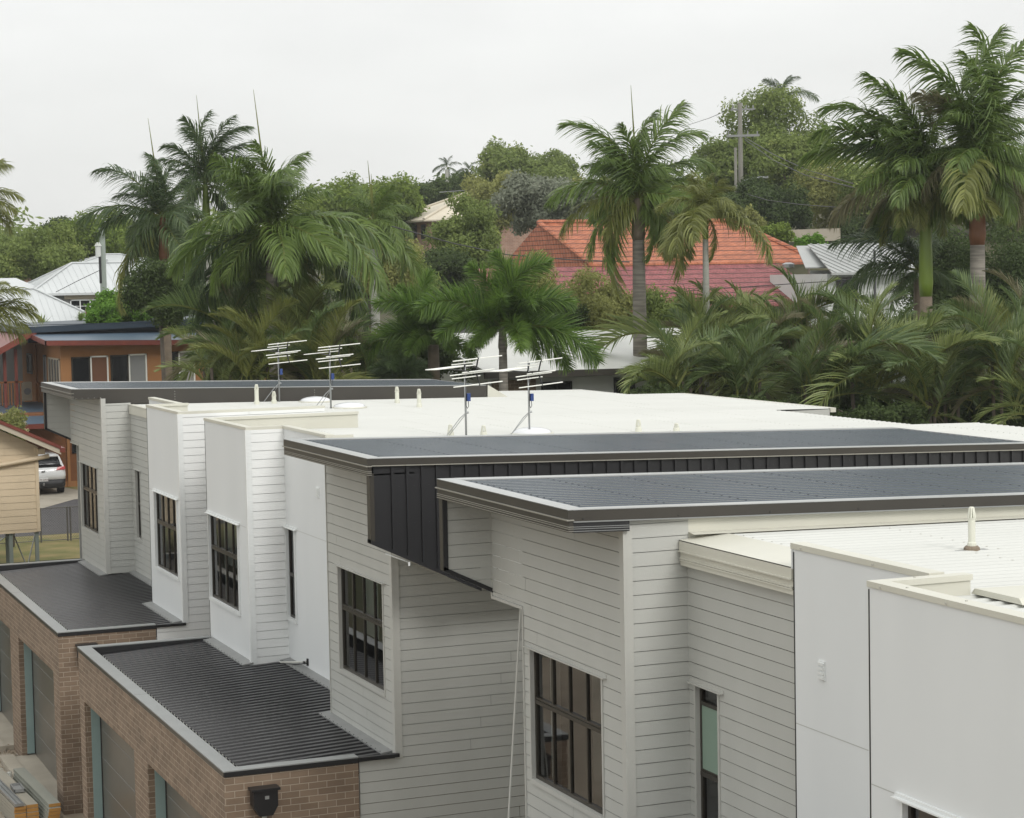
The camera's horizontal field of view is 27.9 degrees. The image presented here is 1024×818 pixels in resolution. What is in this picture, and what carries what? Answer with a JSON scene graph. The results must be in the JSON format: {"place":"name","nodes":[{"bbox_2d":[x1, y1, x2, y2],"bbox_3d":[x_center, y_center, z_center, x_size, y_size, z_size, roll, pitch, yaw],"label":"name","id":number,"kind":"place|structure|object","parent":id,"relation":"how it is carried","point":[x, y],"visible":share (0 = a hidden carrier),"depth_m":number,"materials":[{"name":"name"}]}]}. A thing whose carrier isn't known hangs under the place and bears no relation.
{"place":"outdoors","nodes":[
{"label":"outdoors","id":0,"kind":"place"},
{"bbox_2d":[0,499,78,537],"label":"road","id":1,"kind":"structure","parent":0,"point":[74,502],"depth_m":73.43,"materials":[{"name":"grey asphalt"}]},
{"bbox_2d":[0,533,79,562],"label":"lawn","id":2,"kind":"structure","parent":0,"point":[56,549],"depth_m":65.54,"materials":[{"name":"plant"}]},
{"bbox_2d":[0,506,78,543],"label":"chain link fence","id":3,"kind":"object","parent":2,"relation":"on","point":[67,519],"visible":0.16,"depth_m":67.40,"materials":[{"name":"metal"}]},
{"bbox_2d":[39,488,77,507],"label":"driveway","id":4,"kind":"structure","parent":0,"point":[50,497],"depth_m":81.87,"materials":[{"name":"concrete"}]},
{"bbox_2d":[38,450,65,492],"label":"parked car","id":5,"kind":"object","parent":4,"relation":"on","point":[52,473],"visible":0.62,"depth_m":82.53,"materials":[{"name":"white paint"}]},
{"bbox_2d":[3,685,524,817],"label":"building site","id":6,"kind":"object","parent":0,"point":[78,815],"depth_m":41.10},
{"bbox_2d":[14,773,60,811],"bbox_3d":[-9.298,7.468,40.326,0.220,0.060,3.250,-3,4,-25],"label":"timber plank","id":7,"kind":"object","parent":6,"relation":"on","point":[52,809],"visible":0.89,"depth_m":39.65,"materials":[{"name":"grey wood"}]},
{"bbox_2d":[13,767,60,806],"bbox_3d":[-9.323,7.397,40.411,0.220,0.060,3.250,-3,4,-25],"label":"timber plank","id":8,"kind":"object","parent":7,"relation":"on","point":[37,787],"visible":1,"depth_m":40.22,"materials":[{"name":"grey wood"}]},
{"bbox_2d":[0,379,1023,817],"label":"townhouse row","id":9,"kind":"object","parent":6,"relation":"on","point":[288,601],"visible":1,"depth_m":28.76,"materials":[{"name":"grey paint"}]},
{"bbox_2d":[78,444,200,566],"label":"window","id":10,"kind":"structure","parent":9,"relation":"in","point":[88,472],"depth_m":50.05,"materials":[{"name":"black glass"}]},
{"bbox_2d":[132,455,204,574],"bbox_3d":[-7.370,2.408,47.823,2.662,2.820,0.740,-3,4,-22],"label":"window","id":11,"kind":"structure","parent":9,"relation":"in","point":[139,531],"depth_m":47.53,"materials":[{"name":"brown metal"}]},
{"bbox_2d":[151,478,209,622],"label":"window","id":12,"kind":"structure","parent":9,"relation":"in","point":[167,504],"depth_m":42.26,"materials":[{"name":"brown metal"}]},
{"bbox_2d":[204,493,288,656],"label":"window","id":13,"kind":"structure","parent":9,"relation":"in","point":[224,531],"depth_m":37.93,"materials":[{"name":"brown metal"}]},
{"bbox_2d":[283,524,297,623],"bbox_3d":[-2.637,3.078,36.278,2.662,2.820,0.750,-3,4,-22],"label":"window","id":14,"kind":"structure","parent":9,"relation":"in","point":[291,530],"depth_m":35.98,"materials":[{"name":"brown metal"}]},
{"bbox_2d":[333,540,522,746],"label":"window","id":15,"kind":"structure","parent":9,"relation":"in","point":[360,596],"depth_m":30.56,"materials":[{"name":"metal"}]},
{"bbox_2d":[425,355,502,435],"bbox_3d":[-0.896,-0.231,37.141,1.208,1.466,0.962,-3,4,-24],"label":"tv antenna","id":16,"kind":"object","parent":9,"relation":"on","point":[467,396],"visible":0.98,"depth_m":36.80,"materials":[{"name":"silver metal"}]},
{"bbox_2d":[490,357,562,433],"bbox_3d":[0.215,-0.231,37.674,1.160,1.407,0.923,-3,4,-29],"label":"tv antenna","id":17,"kind":"object","parent":9,"relation":"on","point":[531,397],"visible":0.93,"depth_m":37.36,"materials":[{"name":"silver metal"}]},
{"bbox_2d":[523,600,793,817],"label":"window","id":18,"kind":"structure","parent":9,"relation":"in","point":[566,713],"depth_m":23.85,"materials":[{"name":"metal"}]},
{"bbox_2d":[687,643,794,817],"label":"window","id":19,"kind":"structure","parent":9,"relation":"in","point":[707,760],"depth_m":21.79,"materials":[{"name":"metal"}]},
{"bbox_2d":[890,792,959,817],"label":"window","id":20,"kind":"structure","parent":9,"relation":"in","point":[916,809],"depth_m":16.75,"materials":[{"name":"brown metal"}]},
{"bbox_2d":[0,214,1022,563],"bbox_3d":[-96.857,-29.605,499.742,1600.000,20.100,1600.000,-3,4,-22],"label":"ground","id":21,"kind":"structure","parent":0,"point":[798,268],"depth_m":119.71,"materials":[{"name":"green plant"}]},
{"bbox_2d":[0,158,25,236],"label":"palm tree","id":22,"kind":"object","parent":21,"relation":"on","point":[10,207],"visible":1,"depth_m":57.74,"materials":[{"name":"green plant"}]},
{"bbox_2d":[0,405,28,546],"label":"shrub","id":23,"kind":"object","parent":21,"relation":"on","point":[15,419],"visible":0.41,"depth_m":65.60,"materials":[{"name":"green plant"}]},
{"bbox_2d":[0,281,43,347],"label":"palm tree","id":24,"kind":"object","parent":21,"relation":"on","point":[19,309],"visible":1,"depth_m":52.20,"materials":[{"name":"green plant"}]},
{"bbox_2d":[0,420,64,563],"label":"stilt house","id":25,"kind":"structure","parent":21,"relation":"on","point":[19,492],"depth_m":56.25,"materials":[{"name":"beige wood"}]},
{"bbox_2d":[0,287,84,402],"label":"house","id":26,"kind":"structure","parent":21,"relation":"on","point":[52,308],"depth_m":100.07,"materials":[{"name":"silver metal"}]},
{"bbox_2d":[0,217,89,280],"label":"broadleaf tree","id":27,"kind":"object","parent":21,"relation":"on","point":[47,249],"visible":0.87,"depth_m":116.79,"materials":[{"name":"green plant"}]},
{"bbox_2d":[0,258,153,311],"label":"house","id":28,"kind":"structure","parent":21,"relation":"on","point":[79,293],"depth_m":111.93,"materials":[{"name":"silver metal"}]},
{"bbox_2d":[59,207,130,261],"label":"broadleaf tree","id":29,"kind":"object","parent":21,"relation":"on","point":[114,243],"visible":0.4,"depth_m":143.52,"materials":[{"name":"green plant"}]},
{"bbox_2d":[95,231,106,291],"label":"power pole","id":30,"kind":"object","parent":21,"relation":"on","point":[100,251],"visible":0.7,"depth_m":96.78,"materials":[{"name":"grey metal"}]},
{"bbox_2d":[82,287,153,328],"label":"shrub","id":31,"kind":"object","parent":21,"relation":"on","point":[102,309],"visible":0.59,"depth_m":89.43,"materials":[{"name":"green plant"}]},
{"bbox_2d":[0,309,266,486],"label":"orange house","id":32,"kind":"structure","parent":21,"relation":"on","point":[68,351],"depth_m":86.61,"materials":[{"name":"brown paint"}]},
{"bbox_2d":[71,357,90,381],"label":"window","id":33,"kind":"structure","parent":32,"relation":"in","point":[80,366],"depth_m":85.62,"materials":[{"name":"grey glass"}]},
{"bbox_2d":[90,355,108,381],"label":"window","id":34,"kind":"structure","parent":32,"relation":"in","point":[99,368],"depth_m":85.91,"materials":[{"name":"brown glass"}]},
{"bbox_2d":[110,355,128,380],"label":"window","id":35,"kind":"structure","parent":32,"relation":"in","point":[119,364],"depth_m":86.23,"materials":[{"name":"grey glass"}]},
{"bbox_2d":[128,354,146,380],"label":"window","id":36,"kind":"structure","parent":32,"relation":"in","point":[137,362],"depth_m":86.52,"materials":[{"name":"grey glass"}]},
{"bbox_2d":[75,120,211,380],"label":"palm tree","id":37,"kind":"object","parent":21,"relation":"on","point":[148,226],"visible":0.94,"depth_m":71.58,"materials":[{"name":"green plant"}]},
{"bbox_2d":[119,256,196,380],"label":"broadleaf tree","id":38,"kind":"object","parent":21,"relation":"on","point":[145,287],"visible":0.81,"depth_m":68.46,"materials":[{"name":"green plant"}]},
{"bbox_2d":[146,95,259,372],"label":"palm tree","id":39,"kind":"object","parent":21,"relation":"on","point":[197,170],"visible":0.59,"depth_m":77.68,"materials":[{"name":"green plant"}]},
{"bbox_2d":[154,317,276,380],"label":"clumping palm","id":40,"kind":"object","parent":21,"relation":"on","point":[224,369],"visible":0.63,"depth_m":59.73,"materials":[{"name":"green plant"}]},
{"bbox_2d":[139,266,339,380],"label":"clumping palm","id":41,"kind":"object","parent":21,"relation":"on","point":[237,304],"visible":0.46,"depth_m":62.57,"materials":[{"name":"green plant"}]},
{"bbox_2d":[173,293,325,379],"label":"clumping palm","id":42,"kind":"object","parent":21,"relation":"on","point":[224,346],"visible":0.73,"depth_m":58.89,"materials":[{"name":"green plant"}]},
{"bbox_2d":[162,90,399,379],"bbox_3d":[-6.770,-2.383,61.978,6.537,14.393,6.411,-3,4,-22],"label":"palm tree","id":43,"kind":"object","parent":21,"relation":"on","point":[294,248],"visible":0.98,"depth_m":61.37,"materials":[{"name":"green plant"}]},
{"bbox_2d":[232,267,380,379],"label":"clumping palm","id":44,"kind":"object","parent":21,"relation":"on","point":[300,314],"visible":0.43,"depth_m":61.20,"materials":[{"name":"green plant"}]},
{"bbox_2d":[237,296,389,379],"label":"clumping palm","id":45,"kind":"object","parent":21,"relation":"on","point":[309,345],"visible":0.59,"depth_m":58.52,"materials":[{"name":"green plant"}]},
{"bbox_2d":[303,170,396,314],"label":"broadleaf tree","id":46,"kind":"object","parent":21,"relation":"on","point":[343,190],"visible":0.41,"depth_m":148.40,"materials":[{"name":"green plant"}]},
{"bbox_2d":[283,308,421,379],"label":"clumping palm","id":47,"kind":"object","parent":21,"relation":"on","point":[365,363],"visible":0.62,"depth_m":59.53,"materials":[{"name":"green plant"}]},
{"bbox_2d":[318,234,426,332],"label":"broadleaf tree","id":48,"kind":"object","parent":21,"relation":"on","point":[390,272],"visible":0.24,"depth_m":90.97,"materials":[{"name":"green plant"}]},
{"bbox_2d":[331,166,424,330],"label":"palm tree","id":49,"kind":"object","parent":21,"relation":"on","point":[383,222],"visible":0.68,"depth_m":75.74,"materials":[{"name":"green plant"}]},
{"bbox_2d":[372,170,429,239],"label":"broadleaf tree","id":50,"kind":"object","parent":21,"relation":"on","point":[403,186],"visible":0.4,"depth_m":156.68,"materials":[{"name":"green plant"}]},
{"bbox_2d":[367,348,434,378],"bbox_3d":[-3.008,1.571,58.981,2.193,6.738,1.274,-3,4,-22],"label":"shrub","id":51,"kind":"object","parent":21,"relation":"on","point":[407,369],"visible":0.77,"depth_m":58.77,"materials":[{"name":"green plant"}]},
{"bbox_2d":[356,266,478,379],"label":"palm tree","id":52,"kind":"object","parent":21,"relation":"on","point":[411,328],"visible":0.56,"depth_m":59.57,"materials":[{"name":"green plant"}]},
{"bbox_2d":[385,330,479,382],"bbox_3d":[-2.402,1.043,62.144,2.910,7.376,2.635,-3,4,-22],"label":"shrub","id":53,"kind":"object","parent":21,"relation":"on","point":[446,359],"visible":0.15,"depth_m":61.52,"materials":[{"name":"green plant"}]},
{"bbox_2d":[412,175,453,205],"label":"broadleaf tree","id":54,"kind":"object","parent":21,"relation":"on","point":[432,189],"visible":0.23,"depth_m":170.60,"materials":[{"name":"green plant"}]},
{"bbox_2d":[421,245,475,297],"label":"broadleaf tree","id":55,"kind":"object","parent":21,"relation":"on","point":[448,264],"visible":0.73,"depth_m":102.76,"materials":[{"name":"green plant"}]},
{"bbox_2d":[422,191,504,302],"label":"broadleaf tree","id":56,"kind":"object","parent":21,"relation":"on","point":[473,225],"visible":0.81,"depth_m":108.49,"materials":[{"name":"green plant"}]},
{"bbox_2d":[405,190,533,297],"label":"house","id":57,"kind":"structure","parent":21,"relation":"on","point":[439,210],"depth_m":157.34,"materials":[{"name":"beige brick"}]},
{"bbox_2d":[459,169,526,266],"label":"broadleaf tree","id":58,"kind":"object","parent":21,"relation":"on","point":[479,190],"visible":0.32,"depth_m":148.75,"materials":[{"name":"green plant"}]},
{"bbox_2d":[409,246,611,390],"bbox_3d":[0.083,0.241,57.468,4.844,9.725,4.042,1,4,29],"label":"palm tree","id":59,"kind":"object","parent":21,"relation":"on","point":[501,304],"visible":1,"depth_m":57.33,"materials":[{"name":"green plant"}]},
{"bbox_2d":[0,138,1023,273],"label":"distant woods","id":60,"kind":"object","parent":21,"relation":"on","point":[17,229],"visible":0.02,"depth_m":195.56,"materials":[{"name":"green plant"}]},
{"bbox_2d":[471,135,575,182],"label":"broadleaf tree","id":61,"kind":"object","parent":21,"relation":"on","point":[495,159],"visible":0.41,"depth_m":179.89,"materials":[{"name":"green plant"}]},
{"bbox_2d":[487,169,575,235],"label":"broadleaf tree","id":62,"kind":"object","parent":21,"relation":"on","point":[524,198],"visible":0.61,"depth_m":117.22,"materials":[{"name":"green plant"}]},
{"bbox_2d":[527,154,584,184],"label":"broadleaf tree","id":63,"kind":"object","parent":21,"relation":"on","point":[563,169],"visible":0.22,"depth_m":177.27,"materials":[{"name":"green plant"}]},
{"bbox_2d":[546,177,601,219],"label":"broadleaf tree","id":64,"kind":"object","parent":21,"relation":"on","point":[563,211],"visible":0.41,"depth_m":115.11,"materials":[{"name":"green plant"}]},
{"bbox_2d":[552,263,620,329],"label":"broadleaf tree","id":65,"kind":"object","parent":21,"relation":"on","point":[599,305],"visible":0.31,"depth_m":70.32,"materials":[{"name":"green plant"}]},
{"bbox_2d":[440,328,772,393],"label":"white building","id":66,"kind":"structure","parent":21,"relation":"on","point":[605,378],"depth_m":62.56,"materials":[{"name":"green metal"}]},
{"bbox_2d":[584,270,632,329],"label":"broadleaf tree","id":67,"kind":"object","parent":21,"relation":"on","point":[627,304],"visible":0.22,"depth_m":71.61,"materials":[{"name":"green plant"}]},
{"bbox_2d":[427,218,802,368],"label":"red tile house","id":68,"kind":"structure","parent":21,"relation":"on","point":[736,259],"depth_m":90.86,"materials":[{"name":"tile"}]},
{"bbox_2d":[543,92,724,356],"bbox_3d":[3.949,-2.801,64.569,5.582,14.494,4.602,-1,4,8],"label":"palm tree","id":69,"kind":"object","parent":21,"relation":"on","point":[630,173],"visible":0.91,"depth_m":63.49,"materials":[{"name":"green plant"}]},
{"bbox_2d":[621,382,690,393],"bbox_3d":[3.964,2.619,56.209,2.334,6.719,1.817,-3,4,-22],"label":"shrub","id":70,"kind":"object","parent":21,"relation":"on","point":[660,388],"visible":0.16,"depth_m":55.86,"materials":[{"name":"green plant"}]},
{"bbox_2d":[629,282,689,327],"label":"shrub","id":71,"kind":"object","parent":21,"relation":"on","point":[658,306],"visible":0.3,"depth_m":72.19,"materials":[{"name":"green plant"}]},
{"bbox_2d":[616,314,738,393],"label":"clumping palm","id":72,"kind":"object","parent":21,"relation":"on","point":[671,366],"visible":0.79,"depth_m":56.72,"materials":[{"name":"green plant"}]},
{"bbox_2d":[586,283,802,403],"bbox_3d":[5.684,0.388,61.322,4.682,8.281,8.771,-3,4,-22],"label":"clumping palm","id":73,"kind":"object","parent":21,"relation":"on","point":[689,302],"visible":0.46,"depth_m":59.81,"materials":[{"name":"green plant"}]},
{"bbox_2d":[653,170,774,395],"bbox_3d":[5.650,-1.197,60.708,3.685,11.717,3.459,-4,5,-38],"label":"palm tree","id":74,"kind":"object","parent":21,"relation":"on","point":[689,225],"visible":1,"depth_m":60.44,"materials":[{"name":"green plant"}]},
{"bbox_2d":[641,276,803,396],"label":"clumping palm","id":75,"kind":"object","parent":21,"relation":"on","point":[731,309],"visible":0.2,"depth_m":61.20,"materials":[{"name":"green plant"}]},
{"bbox_2d":[689,132,761,217],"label":"broadleaf tree","id":76,"kind":"object","parent":21,"relation":"on","point":[719,153],"visible":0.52,"depth_m":134.79,"materials":[{"name":"green plant"}]},
{"bbox_2d":[682,318,803,398],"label":"clumping palm","id":77,"kind":"object","parent":21,"relation":"on","point":[738,371],"visible":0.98,"depth_m":56.68,"materials":[{"name":"green plant"}]},
{"bbox_2d":[726,103,767,186],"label":"power pole","id":78,"kind":"object","parent":21,"relation":"on","point":[740,135],"visible":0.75,"depth_m":124.56,"materials":[{"name":"wood"}]},
{"bbox_2d":[711,170,815,229],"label":"broadleaf tree","id":79,"kind":"object","parent":21,"relation":"on","point":[797,216],"visible":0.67,"depth_m":120.56,"materials":[{"name":"green plant"}]},
{"bbox_2d":[758,221,794,243],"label":"shrub","id":80,"kind":"object","parent":21,"relation":"on","point":[782,232],"visible":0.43,"depth_m":107.50,"materials":[{"name":"green plant"}]},
{"bbox_2d":[715,80,839,183],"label":"broadleaf tree","id":81,"kind":"object","parent":21,"relation":"on","point":[765,110],"visible":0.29,"depth_m":136.44,"materials":[{"name":"green plant"}]},
{"bbox_2d":[692,263,877,402],"bbox_3d":[7.936,0.125,60.095,6.433,8.874,4.600,0,4,14],"label":"clumping palm","id":82,"kind":"object","parent":21,"relation":"on","point":[803,315],"visible":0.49,"depth_m":59.33,"materials":[{"name":"green plant"}]},
{"bbox_2d":[745,128,840,228],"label":"broadleaf tree","id":83,"kind":"object","parent":21,"relation":"on","point":[791,149],"visible":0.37,"depth_m":130.84,"materials":[{"name":"green plant"}]},
{"bbox_2d":[789,159,874,228],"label":"broadleaf tree","id":84,"kind":"object","parent":21,"relation":"on","point":[823,192],"visible":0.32,"depth_m":125.10,"materials":[{"name":"green plant"}]},
{"bbox_2d":[753,297,950,406],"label":"clumping palm","id":85,"kind":"object","parent":21,"relation":"on","point":[804,367],"visible":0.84,"depth_m":56.38,"materials":[{"name":"green plant"}]},
{"bbox_2d":[832,212,890,243],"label":"shrub","id":86,"kind":"object","parent":21,"relation":"on","point":[855,226],"visible":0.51,"depth_m":118.89,"materials":[{"name":"green plant"}]},
{"bbox_2d":[827,161,915,231],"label":"broadleaf tree","id":87,"kind":"object","parent":21,"relation":"on","point":[852,178],"visible":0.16,"depth_m":121.28,"materials":[{"name":"green plant"}]},
{"bbox_2d":[770,243,985,326],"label":"grey roof house","id":88,"kind":"structure","parent":21,"relation":"on","point":[817,255],"depth_m":87.08,"materials":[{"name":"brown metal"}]},
{"bbox_2d":[829,392,933,423],"bbox_3d":[9.814,2.968,55.270,3.268,6.863,2.504,2,5,42],"label":"shrub","id":89,"kind":"object","parent":21,"relation":"on","point":[906,413],"visible":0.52,"depth_m":54.27,"materials":[{"name":"green plant"}]},
{"bbox_2d":[772,279,995,423],"bbox_3d":[9.438,0.804,57.673,6.163,8.809,6.116,-3,4,-22],"label":"clumping palm","id":90,"kind":"object","parent":21,"relation":"on","point":[872,315],"visible":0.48,"depth_m":57.08,"materials":[{"name":"green plant"}]},
{"bbox_2d":[826,224,957,319],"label":"palm tree","id":91,"kind":"object","parent":21,"relation":"on","point":[908,250],"visible":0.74,"depth_m":65.83,"materials":[{"name":"green plant"}]},
{"bbox_2d":[797,71,1003,315],"bbox_3d":[12.030,-3.042,63.690,5.990,14.780,5.021,-2,4,-12],"label":"palm tree","id":92,"kind":"object","parent":21,"relation":"on","point":[904,147],"visible":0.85,"depth_m":63.66,"materials":[{"name":"green plant"}]},
{"bbox_2d":[826,290,979,407],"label":"clumping palm","id":93,"kind":"object","parent":21,"relation":"on","point":[908,314],"visible":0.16,"depth_m":59.33,"materials":[{"name":"green plant"}]},
{"bbox_2d":[846,324,1003,423],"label":"clumping palm","id":94,"kind":"object","parent":21,"relation":"on","point":[928,365],"visible":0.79,"depth_m":55.54,"materials":[{"name":"green plant"}]},
{"bbox_2d":[885,375,980,423],"bbox_3d":[12.517,1.620,60.166,3.243,5.918,2.963,-3,4,-22],"label":"shrub","id":95,"kind":"object","parent":21,"relation":"on","point":[964,415],"visible":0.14,"depth_m":59.38,"materials":[{"name":"green plant"}]},
{"bbox_2d":[886,222,992,322],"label":"broadleaf tree","id":96,"kind":"object","parent":21,"relation":"on","point":[946,258],"visible":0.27,"depth_m":71.37,"materials":[{"name":"green plant"}]},
{"bbox_2d":[890,21,1023,422],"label":"palm tree","id":97,"kind":"object","parent":21,"relation":"on","point":[983,126],"visible":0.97,"depth_m":62.41,"materials":[{"name":"green plant"}]},
{"bbox_2d":[899,326,1023,423],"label":"clumping palm","id":98,"kind":"object","parent":21,"relation":"on","point":[984,394],"visible":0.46,"depth_m":56.58,"materials":[{"name":"green plant"}]},
{"bbox_2d":[924,267,1023,424],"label":"clumping palm","id":99,"kind":"object","parent":21,"relation":"on","point":[977,319],"visible":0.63,"depth_m":56.00,"materials":[{"name":"green plant"}]},
{"bbox_2d":[924,282,1023,422],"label":"clumping palm","id":100,"kind":"object","parent":21,"relation":"on","point":[988,369],"visible":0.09,"depth_m":59.83,"materials":[{"name":"green plant"}]},
{"bbox_2d":[927,266,1023,326],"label":"clumping palm","id":101,"kind":"object","parent":21,"relation":"on","point":[1015,288],"visible":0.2,"depth_m":62.16,"materials":[{"name":"green plant"}]},
{"bbox_2d":[949,216,1023,317],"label":"broadleaf tree","id":102,"kind":"object","parent":21,"relation":"on","point":[1011,261],"visible":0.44,"depth_m":69.33,"materials":[{"name":"green plant"}]},
{"bbox_2d":[972,326,1023,424],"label":"clumping palm","id":103,"kind":"object","parent":21,"relation":"on","point":[1017,344],"visible":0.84,"depth_m":53.89,"materials":[{"name":"green plant"}]},
{"bbox_2d":[972,377,1023,426],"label":"shrub","id":104,"kind":"object","parent":21,"relation":"on","point":[1010,422],"visible":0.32,"depth_m":58.25,"materials":[{"name":"green plant"}]},
{"bbox_2d":[0,0,1023,258],"label":"sky","id":105,"kind":"structure","parent":0,"point":[389,87],"materials":[{"name":"white"}]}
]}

